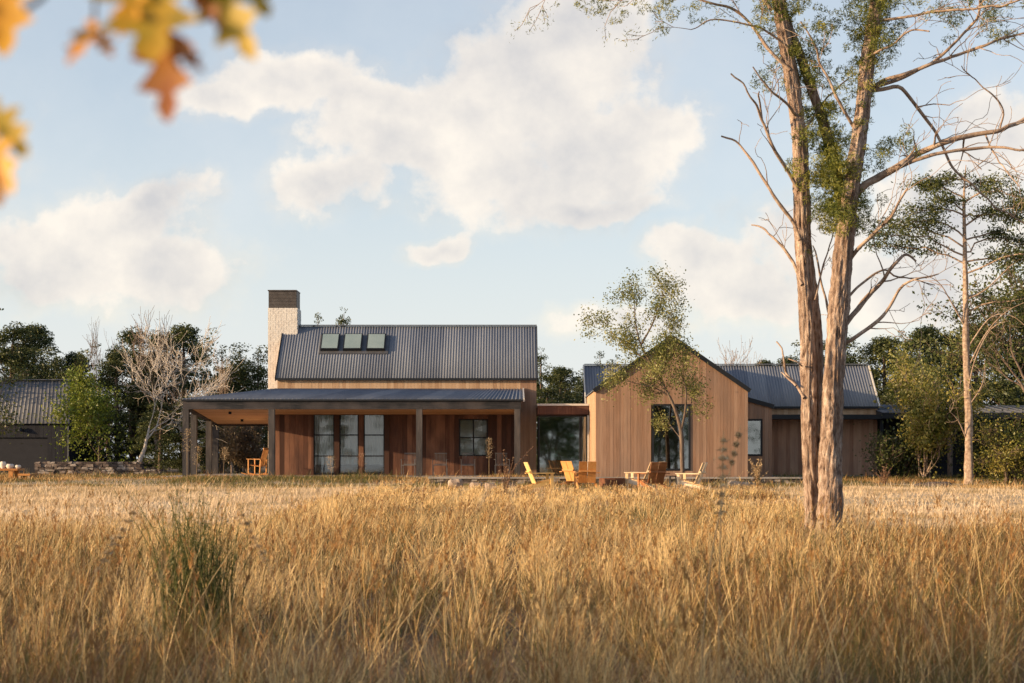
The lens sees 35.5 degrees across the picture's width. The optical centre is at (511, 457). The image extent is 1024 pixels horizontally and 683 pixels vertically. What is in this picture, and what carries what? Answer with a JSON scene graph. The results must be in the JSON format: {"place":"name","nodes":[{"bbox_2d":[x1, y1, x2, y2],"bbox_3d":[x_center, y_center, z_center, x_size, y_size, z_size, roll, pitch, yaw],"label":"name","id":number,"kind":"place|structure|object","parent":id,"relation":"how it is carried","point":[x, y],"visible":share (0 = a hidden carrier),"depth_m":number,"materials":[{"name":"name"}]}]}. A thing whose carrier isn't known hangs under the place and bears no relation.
{"place":"outdoors","nodes":[
{"label":"outdoors","id":0,"kind":"place"},
{"bbox_2d":[0,0,271,204],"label":"oak branch","id":1,"kind":"object","parent":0,"point":[157,42],"visible":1,"depth_m":1.49,"materials":[{"name":"orange plant"}]},
{"bbox_2d":[0,459,1023,682],"bbox_3d":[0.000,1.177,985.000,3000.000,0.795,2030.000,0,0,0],"label":"ground","id":2,"kind":"structure","parent":0,"point":[430,638],"depth_m":13.06,"materials":[{"name":"beige plant"}]},
{"bbox_2d":[0,343,15,377],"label":"evergreen tree","id":3,"kind":"object","parent":2,"relation":"on","point":[7,370],"visible":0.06,"depth_m":95.62,"materials":[{"name":"green plant"}]},
{"bbox_2d":[0,362,42,443],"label":"dark oak","id":4,"kind":"object","parent":2,"relation":"on","point":[10,415],"visible":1,"depth_m":68.97,"materials":[{"name":"green plant"}]},
{"bbox_2d":[0,321,50,380],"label":"evergreen tree","id":5,"kind":"object","parent":2,"relation":"on","point":[17,333],"visible":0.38,"depth_m":91.56,"materials":[{"name":"green plant"}]},
{"bbox_2d":[0,321,67,380],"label":"evergreen tree","id":6,"kind":"object","parent":2,"relation":"on","point":[41,341],"visible":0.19,"depth_m":93.55,"materials":[{"name":"green plant"}]},
{"bbox_2d":[0,379,92,473],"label":"garage","id":7,"kind":"structure","parent":2,"relation":"on","point":[28,452],"depth_m":80.10,"materials":[{"name":"grey metal"}]},
{"bbox_2d":[0,438,46,473],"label":"roller door","id":8,"kind":"structure","parent":7,"relation":"in","point":[25,454],"depth_m":80.10,"materials":[{"name":"grey metal"}]},
{"bbox_2d":[4,336,100,391],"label":"broadleaf tree","id":9,"kind":"object","parent":2,"relation":"on","point":[55,365],"visible":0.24,"depth_m":90.17,"materials":[{"name":"green plant"}]},
{"bbox_2d":[62,351,113,449],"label":"evergreen tree","id":10,"kind":"object","parent":2,"relation":"on","point":[69,359],"visible":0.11,"depth_m":94.74,"materials":[{"name":"green plant"}]},
{"bbox_2d":[82,319,106,447],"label":"bare tree","id":11,"kind":"object","parent":2,"relation":"on","point":[96,360],"visible":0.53,"depth_m":89.42,"materials":[{"name":"grey plant"}]},
{"bbox_2d":[34,461,161,475],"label":"stone wall","id":12,"kind":"structure","parent":2,"relation":"on","point":[47,467],"depth_m":69.96,"materials":[{"name":"grey stone"}]},
{"bbox_2d":[27,360,172,467],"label":"green tree","id":13,"kind":"object","parent":2,"relation":"on","point":[89,407],"visible":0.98,"depth_m":71.77,"materials":[{"name":"green plant"}]},
{"bbox_2d":[66,506,135,682],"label":"plume grass","id":14,"kind":"object","parent":2,"relation":"on","point":[123,528],"depth_m":9.00,"materials":[{"name":"plant"}]},
{"bbox_2d":[83,411,134,461],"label":"evergreen tree","id":15,"kind":"object","parent":2,"relation":"on","point":[120,436],"visible":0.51,"depth_m":81.71,"materials":[{"name":"green plant"}]},
{"bbox_2d":[83,351,157,469],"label":"evergreen tree","id":16,"kind":"object","parent":2,"relation":"on","point":[115,358],"visible":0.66,"depth_m":83.60,"materials":[{"name":"green plant"}]},
{"bbox_2d":[91,326,177,461],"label":"evergreen tree","id":17,"kind":"object","parent":2,"relation":"on","point":[125,337],"visible":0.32,"depth_m":85.56,"materials":[{"name":"green plant"}]},
{"bbox_2d":[126,400,181,471],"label":"evergreen tree","id":18,"kind":"object","parent":2,"relation":"on","point":[159,435],"visible":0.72,"depth_m":79.76,"materials":[{"name":"green plant"}]},
{"bbox_2d":[113,329,198,468],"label":"evergreen tree","id":19,"kind":"object","parent":2,"relation":"on","point":[156,337],"visible":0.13,"depth_m":87.42,"materials":[{"name":"green plant"}]},
{"bbox_2d":[126,305,187,472],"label":"bare tree","id":20,"kind":"object","parent":2,"relation":"on","point":[152,383],"visible":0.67,"depth_m":82.19,"materials":[{"name":"grey plant"}]},
{"bbox_2d":[150,310,200,451],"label":"bare tree","id":21,"kind":"object","parent":2,"relation":"on","point":[166,347],"visible":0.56,"depth_m":82.35,"materials":[{"name":"grey plant"}]},
{"bbox_2d":[139,322,212,471],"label":"evergreen tree","id":22,"kind":"object","parent":2,"relation":"on","point":[189,335],"visible":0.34,"depth_m":86.45,"materials":[{"name":"green plant"}]},
{"bbox_2d":[110,316,244,461],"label":"pale bare tree","id":23,"kind":"object","parent":2,"relation":"on","point":[141,455],"visible":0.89,"depth_m":72.95,"materials":[{"name":"grey plant"}]},
{"bbox_2d":[152,395,222,472],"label":"evergreen tree","id":24,"kind":"object","parent":2,"relation":"on","point":[172,429],"visible":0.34,"depth_m":79.40,"materials":[{"name":"green plant"}]},
{"bbox_2d":[111,480,282,647],"bbox_3d":[-2.535,0.849,12.938,1.354,1.368,1.286,0,0,0],"label":"green weed","id":25,"kind":"object","parent":2,"relation":"on","point":[185,568],"visible":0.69,"depth_m":12.95,"materials":[{"name":"plant"}]},
{"bbox_2d":[150,509,272,642],"bbox_3d":[-2.550,0.968,13.375,0.794,1.122,1.044,0,0,-41],"label":"green weed","id":26,"kind":"object","parent":2,"relation":"on","point":[219,574],"visible":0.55,"depth_m":13.34,"materials":[{"name":"green plant"}]},
{"bbox_2d":[163,328,267,472],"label":"broadleaf tree","id":27,"kind":"object","parent":2,"relation":"on","point":[245,370],"visible":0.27,"depth_m":84.57,"materials":[{"name":"green plant"}]},
{"bbox_2d":[201,349,240,471],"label":"cedar tree","id":28,"kind":"object","parent":2,"relation":"on","point":[230,388],"visible":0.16,"depth_m":83.92,"materials":[{"name":"green plant"}]},
{"bbox_2d":[213,348,232,473],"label":"bare tree","id":29,"kind":"object","parent":2,"relation":"on","point":[225,389],"visible":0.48,"depth_m":80.15,"materials":[{"name":"grey plant"}]},
{"bbox_2d":[198,421,253,472],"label":"evergreen tree","id":30,"kind":"object","parent":2,"relation":"on","point":[222,465],"visible":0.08,"depth_m":80.88,"materials":[{"name":"green plant"}]},
{"bbox_2d":[203,426,267,473],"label":"evergreen tree","id":31,"kind":"object","parent":2,"relation":"on","point":[242,450],"visible":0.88,"depth_m":72.81,"materials":[{"name":"green plant"}]},
{"bbox_2d":[225,351,254,472],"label":"cedar tree","id":32,"kind":"object","parent":2,"relation":"on","point":[239,470],"visible":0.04,"depth_m":85.88,"materials":[{"name":"green plant"}]},
{"bbox_2d":[219,391,267,472],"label":"evergreen tree","id":33,"kind":"object","parent":2,"relation":"on","point":[265,438],"visible":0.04,"depth_m":82.63,"materials":[{"name":"green plant"}]},
{"bbox_2d":[226,348,267,472],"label":"cedar tree","id":34,"kind":"object","parent":2,"relation":"on","point":[260,371],"visible":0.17,"depth_m":84.85,"materials":[{"name":"green plant"}]},
{"bbox_2d":[238,508,294,678],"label":"plume grass","id":35,"kind":"object","parent":2,"relation":"on","point":[247,524],"depth_m":9.50,"materials":[{"name":"plant"}]},
{"bbox_2d":[336,308,350,324],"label":"cedar tree","id":36,"kind":"object","parent":2,"relation":"on","point":[341,321],"visible":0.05,"depth_m":77.93,"materials":[{"name":"green plant"}]},
{"bbox_2d":[0,466,1023,489],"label":"short grass","id":37,"kind":"structure","parent":2,"relation":"on","point":[234,480],"depth_m":58.52,"materials":[{"name":"plant"}]},
{"bbox_2d":[536,347,566,472],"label":"cedar tree","id":38,"kind":"object","parent":2,"relation":"on","point":[539,384],"visible":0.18,"depth_m":83.91,"materials":[{"name":"green plant"}]},
{"bbox_2d":[536,384,578,472],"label":"evergreen tree","id":39,"kind":"object","parent":2,"relation":"on","point":[561,424],"visible":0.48,"depth_m":79.79,"materials":[{"name":"green plant"}]},
{"bbox_2d":[536,365,582,472],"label":"evergreen tree","id":40,"kind":"object","parent":2,"relation":"on","point":[561,373],"visible":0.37,"depth_m":85.60,"materials":[{"name":"green plant"}]},
{"bbox_2d":[549,382,582,462],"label":"evergreen tree","id":41,"kind":"object","parent":2,"relation":"on","point":[576,399],"visible":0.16,"depth_m":81.57,"materials":[{"name":"green plant"}]},
{"bbox_2d":[546,354,620,470],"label":"broadleaf tree","id":42,"kind":"object","parent":2,"relation":"on","point":[579,378],"visible":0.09,"depth_m":89.13,"materials":[{"name":"green plant"}]},
{"bbox_2d":[428,477,802,484],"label":"retaining wall","id":43,"kind":"structure","parent":2,"relation":"on","point":[441,480],"depth_m":56.93,"materials":[{"name":"stone"}]},
{"bbox_2d":[700,426,741,682],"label":"plume grass","id":44,"kind":"object","parent":2,"relation":"on","point":[734,452],"depth_m":8.50,"materials":[{"name":"plant"}]},
{"bbox_2d":[709,337,751,363],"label":"bare tree","id":45,"kind":"object","parent":2,"relation":"on","point":[725,357],"visible":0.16,"depth_m":82.74,"materials":[{"name":"grey plant"}]},
{"bbox_2d":[509,0,1023,550],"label":"twin cedar tree","id":46,"kind":"object","parent":2,"relation":"on","point":[821,408],"visible":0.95,"depth_m":24.92,"materials":[{"name":"brown plant"}]},
{"bbox_2d":[776,355,799,363],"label":"evergreen tree","id":47,"kind":"object","parent":2,"relation":"on","point":[787,361],"visible":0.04,"depth_m":89.74,"materials":[{"name":"green plant"}]},
{"bbox_2d":[791,515,820,546],"bbox_3d":[4.337,1.170,23.877,0.490,0.634,0.985,0,0,15],"label":"dry weed","id":48,"kind":"object","parent":2,"relation":"on","point":[803,528],"visible":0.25,"depth_m":23.77,"materials":[{"name":"beige plant"}]},
{"bbox_2d":[818,521,845,555],"bbox_3d":[4.741,1.193,23.518,0.538,0.585,0.394,0,0,38],"label":"dry weed","id":49,"kind":"object","parent":2,"relation":"on","point":[834,524],"visible":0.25,"depth_m":23.48,"materials":[{"name":"plant"}]},
{"bbox_2d":[823,335,866,363],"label":"evergreen tree","id":50,"kind":"object","parent":2,"relation":"on","point":[851,359],"visible":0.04,"depth_m":83.62,"materials":[{"name":"green plant"}]},
{"bbox_2d":[791,330,903,401],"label":"broadleaf tree","id":51,"kind":"object","parent":2,"relation":"on","point":[875,366],"visible":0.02,"depth_m":87.83,"materials":[{"name":"green plant"}]},
{"bbox_2d":[855,429,913,477],"bbox_3d":[14.057,-0.102,60.020,2.226,1.986,2.115,0,0,38],"label":"shrub","id":52,"kind":"object","parent":2,"relation":"on","point":[886,457],"visible":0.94,"depth_m":59.89,"materials":[{"name":"green plant"}]},
{"bbox_2d":[858,334,918,404],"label":"evergreen tree","id":53,"kind":"object","parent":2,"relation":"on","point":[881,342],"visible":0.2,"depth_m":83.79,"materials":[{"name":"green plant"}]},
{"bbox_2d":[880,382,913,403],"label":"evergreen tree","id":54,"kind":"object","parent":2,"relation":"on","point":[885,396],"visible":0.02,"depth_m":77.80,"materials":[{"name":"green plant"}]},
{"bbox_2d":[887,332,924,404],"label":"cedar tree","id":55,"kind":"object","parent":2,"relation":"on","point":[906,345],"visible":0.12,"depth_m":82.87,"materials":[{"name":"green plant"}]},
{"bbox_2d":[870,418,948,477],"bbox_3d":[15.042,-0.339,60.470,2.997,2.673,2.418,0,0,27],"label":"thicket shrub","id":56,"kind":"object","parent":2,"relation":"on","point":[911,463],"visible":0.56,"depth_m":60.07,"materials":[{"name":"green plant"}]},
{"bbox_2d":[882,324,961,399],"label":"evergreen tree","id":57,"kind":"object","parent":2,"relation":"on","point":[929,332],"visible":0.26,"depth_m":84.34,"materials":[{"name":"green plant"}]},
{"bbox_2d":[869,346,996,477],"bbox_3d":[15.695,-1.740,59.121,4.293,5.217,5.033,0,0,0],"label":"yellow green shrub","id":58,"kind":"object","parent":2,"relation":"on","point":[926,428],"visible":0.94,"depth_m":59.02,"materials":[{"name":"green plant"}]},
{"bbox_2d":[853,211,1023,475],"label":"leafy tree","id":59,"kind":"object","parent":2,"relation":"on","point":[994,347],"visible":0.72,"depth_m":66.24,"materials":[{"name":"green plant"}]},
{"bbox_2d":[875,309,1016,404],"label":"willowy tree","id":60,"kind":"object","parent":2,"relation":"on","point":[953,358],"visible":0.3,"depth_m":70.96,"materials":[{"name":"green plant"}]},
{"bbox_2d":[914,330,991,403],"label":"evergreen tree","id":61,"kind":"object","parent":2,"relation":"on","point":[946,337],"visible":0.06,"depth_m":85.74,"materials":[{"name":"green plant"}]},
{"bbox_2d":[947,381,993,404],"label":"evergreen tree","id":62,"kind":"object","parent":2,"relation":"on","point":[962,383],"visible":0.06,"depth_m":78.64,"materials":[{"name":"green plant"}]},
{"bbox_2d":[934,321,1023,404],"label":"evergreen tree","id":63,"kind":"object","parent":2,"relation":"on","point":[959,370],"visible":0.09,"depth_m":83.90,"materials":[{"name":"green plant"}]},
{"bbox_2d":[946,407,1023,477],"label":"thicket shrub","id":64,"kind":"object","parent":2,"relation":"on","point":[975,446],"visible":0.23,"depth_m":60.16,"materials":[{"name":"green plant"}]},
{"bbox_2d":[956,405,1023,483],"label":"round shrub","id":65,"kind":"object","parent":2,"relation":"on","point":[1009,463],"visible":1,"depth_m":57.45,"materials":[{"name":"green plant"}]},
{"bbox_2d":[979,378,1023,404],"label":"evergreen tree","id":66,"kind":"object","parent":2,"relation":"on","point":[1006,399],"visible":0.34,"depth_m":77.55,"materials":[{"name":"green plant"}]},
{"bbox_2d":[979,319,1023,402],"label":"broadleaf tree","id":67,"kind":"object","parent":2,"relation":"on","point":[1012,367],"visible":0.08,"depth_m":84.67,"materials":[{"name":"green plant"}]},
{"bbox_2d":[980,302,1023,402],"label":"evergreen tree","id":68,"kind":"object","parent":2,"relation":"on","point":[1003,364],"visible":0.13,"depth_m":83.12,"materials":[{"name":"green plant"}]},
{"bbox_2d":[0,478,1023,540],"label":"dirt path","id":69,"kind":"structure","parent":0,"point":[849,500],"depth_m":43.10,"materials":[{"name":"beige plant"}]},
{"bbox_2d":[0,468,24,478],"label":"picnic table","id":70,"kind":"object","parent":69,"relation":"on","point":[14,471],"visible":0.81,"depth_m":59.59,"materials":[{"name":"brown wood"}]},
{"bbox_2d":[18,473,37,479],"bbox_3d":[-18.154,0.703,60.000,0.458,0.235,1.000,0,0,0],"label":"bench","id":71,"kind":"object","parent":69,"relation":"on","point":[29,474],"visible":0.66,"depth_m":59.55,"materials":[{"name":"brown wood"}]},
{"bbox_2d":[448,479,462,487],"bbox_3d":[-1.858,0.920,52.492,0.504,0.496,0.349,0,0,0],"label":"boulder","id":72,"kind":"object","parent":69,"relation":"on","point":[456,482],"visible":0.5,"depth_m":52.39,"materials":[{"name":"beige stone"}]},
{"bbox_2d":[469,482,484,487],"bbox_3d":[-1.163,0.954,52.496,0.561,0.323,0.359,0,0,0],"label":"boulder","id":73,"kind":"object","parent":69,"relation":"on","point":[474,483],"visible":0.48,"depth_m":52.36,"materials":[{"name":"beige stone"}]},
{"bbox_2d":[484,483,496,488],"bbox_3d":[-0.682,0.953,51.802,0.424,0.305,0.295,0,0,0],"label":"boulder","id":74,"kind":"object","parent":69,"relation":"on","point":[490,484],"visible":0.49,"depth_m":51.68,"materials":[{"name":"beige stone"}]},
{"bbox_2d":[499,448,531,495],"bbox_3d":[0.193,0.382,44.089,1.087,1.510,0.550,0,0,-34],"label":"dry weed","id":75,"kind":"object","parent":69,"relation":"on","point":[505,483],"visible":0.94,"depth_m":44.01,"materials":[{"name":"brown plant"}]},
{"bbox_2d":[521,462,554,489],"bbox_3d":[0.818,0.589,50.977,0.937,0.917,0.820,0,0,-12],"label":"wooden armchair","id":76,"kind":"object","parent":69,"relation":"on","point":[539,483],"visible":0.93,"depth_m":50.73,"materials":[{"name":"yellow wood"}]},
{"bbox_2d":[559,461,590,485],"bbox_3d":[2.123,0.562,54.230,0.937,0.917,0.820,0,0,-40],"label":"wooden armchair","id":77,"kind":"object","parent":69,"relation":"on","point":[568,468],"visible":0.48,"depth_m":54.10,"materials":[{"name":"yellow wood"}]},
{"bbox_2d":[572,461,600,488],"bbox_3d":[2.366,0.568,50.892,0.820,0.917,0.937,0,0,-4],"label":"wooden armchair","id":78,"kind":"object","parent":69,"relation":"on","point":[584,477],"visible":0.92,"depth_m":50.64,"materials":[{"name":"brown wood"}]},
{"bbox_2d":[599,478,624,487],"bbox_3d":[3.269,0.835,52.300,0.840,0.360,0.840,0,0,0],"label":"fire pit","id":79,"kind":"object","parent":69,"relation":"on","point":[606,481],"visible":0.81,"depth_m":51.95,"materials":[{"name":"metal"}]},
{"bbox_2d":[624,462,654,488],"bbox_3d":[4.236,0.583,52.463,0.937,0.917,0.820,0,0,20],"label":"wooden armchair","id":80,"kind":"object","parent":69,"relation":"on","point":[631,480],"visible":0.59,"depth_m":52.26,"materials":[{"name":"brown wood"}]},
{"bbox_2d":[573,260,714,480],"bbox_3d":[4.649,-2.893,55.664,4.990,7.873,3.264,0,0,0],"label":"oak sapling","id":81,"kind":"object","parent":69,"relation":"on","point":[657,367],"visible":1,"depth_m":55.43,"materials":[{"name":"green plant"}]},
{"bbox_2d":[635,462,669,488],"bbox_3d":[4.433,0.585,50.099,0.820,0.917,0.937,0,0,-22],"label":"wooden armchair","id":82,"kind":"object","parent":69,"relation":"on","point":[656,473],"visible":0.86,"depth_m":49.88,"materials":[{"name":"brown wood"}]},
{"bbox_2d":[675,463,707,488],"bbox_3d":[5.773,0.604,50.956,0.937,0.917,0.820,0,0,24],"label":"wooden armchair","id":83,"kind":"object","parent":69,"relation":"on","point":[700,473],"visible":0.88,"depth_m":50.80,"materials":[{"name":"brown wood"}]},
{"bbox_2d":[727,481,756,485],"bbox_3d":[7.696,0.943,53.473,0.995,0.340,0.752,0,0,0],"label":"boulder","id":84,"kind":"object","parent":69,"relation":"on","point":[738,482],"visible":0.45,"depth_m":53.24,"materials":[{"name":"grey stone"}]},
{"bbox_2d":[747,459,767,485],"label":"dry weed","id":85,"kind":"object","parent":69,"relation":"on","point":[758,470],"visible":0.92,"depth_m":53.91,"materials":[{"name":"plant"}]},
{"bbox_2d":[872,466,891,483],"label":"dry weed","id":86,"kind":"object","parent":69,"relation":"on","point":[884,475],"visible":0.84,"depth_m":55.98,"materials":[{"name":"brown plant"}]},
{"bbox_2d":[925,482,951,486],"bbox_3d":[14.371,0.934,54.018,0.946,0.275,0.607,0,0,0],"label":"boulder","id":87,"kind":"object","parent":69,"relation":"on","point":[939,483],"visible":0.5,"depth_m":53.77,"materials":[{"name":"stone"}]},
{"bbox_2d":[860,166,1023,484],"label":"pine tree","id":88,"kind":"object","parent":69,"relation":"on","point":[932,221],"visible":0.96,"depth_m":56.87,"materials":[{"name":"green plant"}]},
{"bbox_2d":[0,0,1023,458],"label":"sky","id":89,"kind":"structure","parent":0,"point":[387,162],"materials":[{"name":"blue"}]},
{"bbox_2d":[161,474,896,477],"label":"terrace","id":90,"kind":"structure","parent":0,"point":[179,476],"depth_m":64.00,"materials":[{"name":"stone"}]},
{"bbox_2d":[241,448,267,474],"bbox_3d":[-10.200,0.145,64.000,1.111,1.104,0.680,0,0,18],"label":"rocking chair","id":91,"kind":"object","parent":90,"relation":"on","point":[263,460],"visible":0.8,"depth_m":63.87,"materials":[{"name":"brown wood"}]},
{"bbox_2d":[401,453,415,475],"bbox_3d":[-4.087,0.245,63.667,0.600,0.905,0.615,0,0,6],"label":"porch chair","id":92,"kind":"object","parent":90,"relation":"on","point":[411,464],"visible":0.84,"depth_m":63.83,"materials":[{"name":"grey wood"}]},
{"bbox_2d":[432,453,447,475],"bbox_3d":[-2.860,0.245,63.667,0.600,0.905,0.615,0,0,2],"label":"porch chair","id":93,"kind":"object","parent":90,"relation":"on","point":[440,464],"visible":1,"depth_m":63.81,"materials":[{"name":"wood"}]},
{"bbox_2d":[460,453,475,475],"bbox_3d":[-1.751,0.245,63.667,0.600,0.905,0.615,0,0,-2],"label":"porch chair","id":94,"kind":"object","parent":90,"relation":"on","point":[462,464],"visible":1,"depth_m":63.82,"materials":[{"name":"grey wood"}]},
{"bbox_2d":[494,453,509,474],"bbox_3d":[-0.405,0.245,63.667,0.600,0.905,0.615,0,0,-6],"label":"porch chair","id":95,"kind":"object","parent":90,"relation":"on","point":[501,464],"visible":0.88,"depth_m":63.80,"materials":[{"name":"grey wood"}]},
{"bbox_2d":[181,290,1023,481],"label":"house","id":96,"kind":"structure","parent":90,"relation":"on","point":[383,399],"depth_m":65.00,"materials":[{"name":"red wood"}]},
{"bbox_2d":[314,415,333,474],"bbox_3d":[-7.638,-0.534,65.030,0.839,2.508,0.060,0,0,0],"label":"glazed door","id":97,"kind":"structure","parent":96,"relation":"in","point":[314,415],"depth_m":64.99,"materials":[{"name":"black metal"}]},
{"bbox_2d":[339,415,358,474],"bbox_3d":[-6.618,-0.534,65.030,0.782,2.508,0.060,0,0,0],"label":"glazed door","id":98,"kind":"structure","parent":96,"relation":"in","point":[340,434],"depth_m":64.99,"materials":[{"name":"black metal"}]},
{"bbox_2d":[364,415,384,474],"bbox_3d":[-5.602,-0.534,65.030,0.847,2.508,0.060,0,0,0],"label":"glazed door","id":99,"kind":"structure","parent":96,"relation":"in","point":[383,434],"depth_m":64.99,"materials":[{"name":"grey glass"}]},
{"bbox_2d":[459,419,487,455],"bbox_3d":[-1.564,-0.833,65.015,1.178,1.503,0.090,0,0,0],"label":"window","id":100,"kind":"structure","parent":96,"relation":"in","point":[473,437],"depth_m":64.98,"materials":[{"name":"black metal"}]},
{"bbox_2d":[538,415,580,475],"bbox_3d":[1.869,-0.477,63.015,1.657,2.393,0.090,0,0,0],"label":"window","id":101,"kind":"structure","parent":96,"relation":"in","point":[539,416],"depth_m":62.96,"materials":[{"name":"black metal"}]},
{"bbox_2d":[537,417,583,474],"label":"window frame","id":102,"kind":"structure","parent":96,"relation":"in","point":[537,417],"depth_m":65.87,"materials":[{"name":"black metal"}]},
{"bbox_2d":[581,415,586,460],"bbox_3d":[2.839,-0.477,63.015,0.263,2.393,0.090,0,0,0],"label":"window","id":103,"kind":"structure","parent":96,"relation":"in","point":[581,415],"depth_m":62.96,"materials":[{"name":"black metal"}]},
{"bbox_2d":[652,404,690,470],"bbox_3d":[5.773,-0.752,58.015,1.396,2.411,0.090,0,0,0],"label":"window","id":104,"kind":"structure","parent":96,"relation":"in","point":[689,416],"depth_m":57.98,"materials":[{"name":"black metal"}]},
{"bbox_2d":[748,419,762,455],"bbox_3d":[9.029,-0.775,60.515,0.887,1.399,0.090,0,0,0],"label":"window","id":105,"kind":"structure","parent":96,"relation":"in","point":[761,420],"depth_m":60.48,"materials":[{"name":"grey glass"}]},
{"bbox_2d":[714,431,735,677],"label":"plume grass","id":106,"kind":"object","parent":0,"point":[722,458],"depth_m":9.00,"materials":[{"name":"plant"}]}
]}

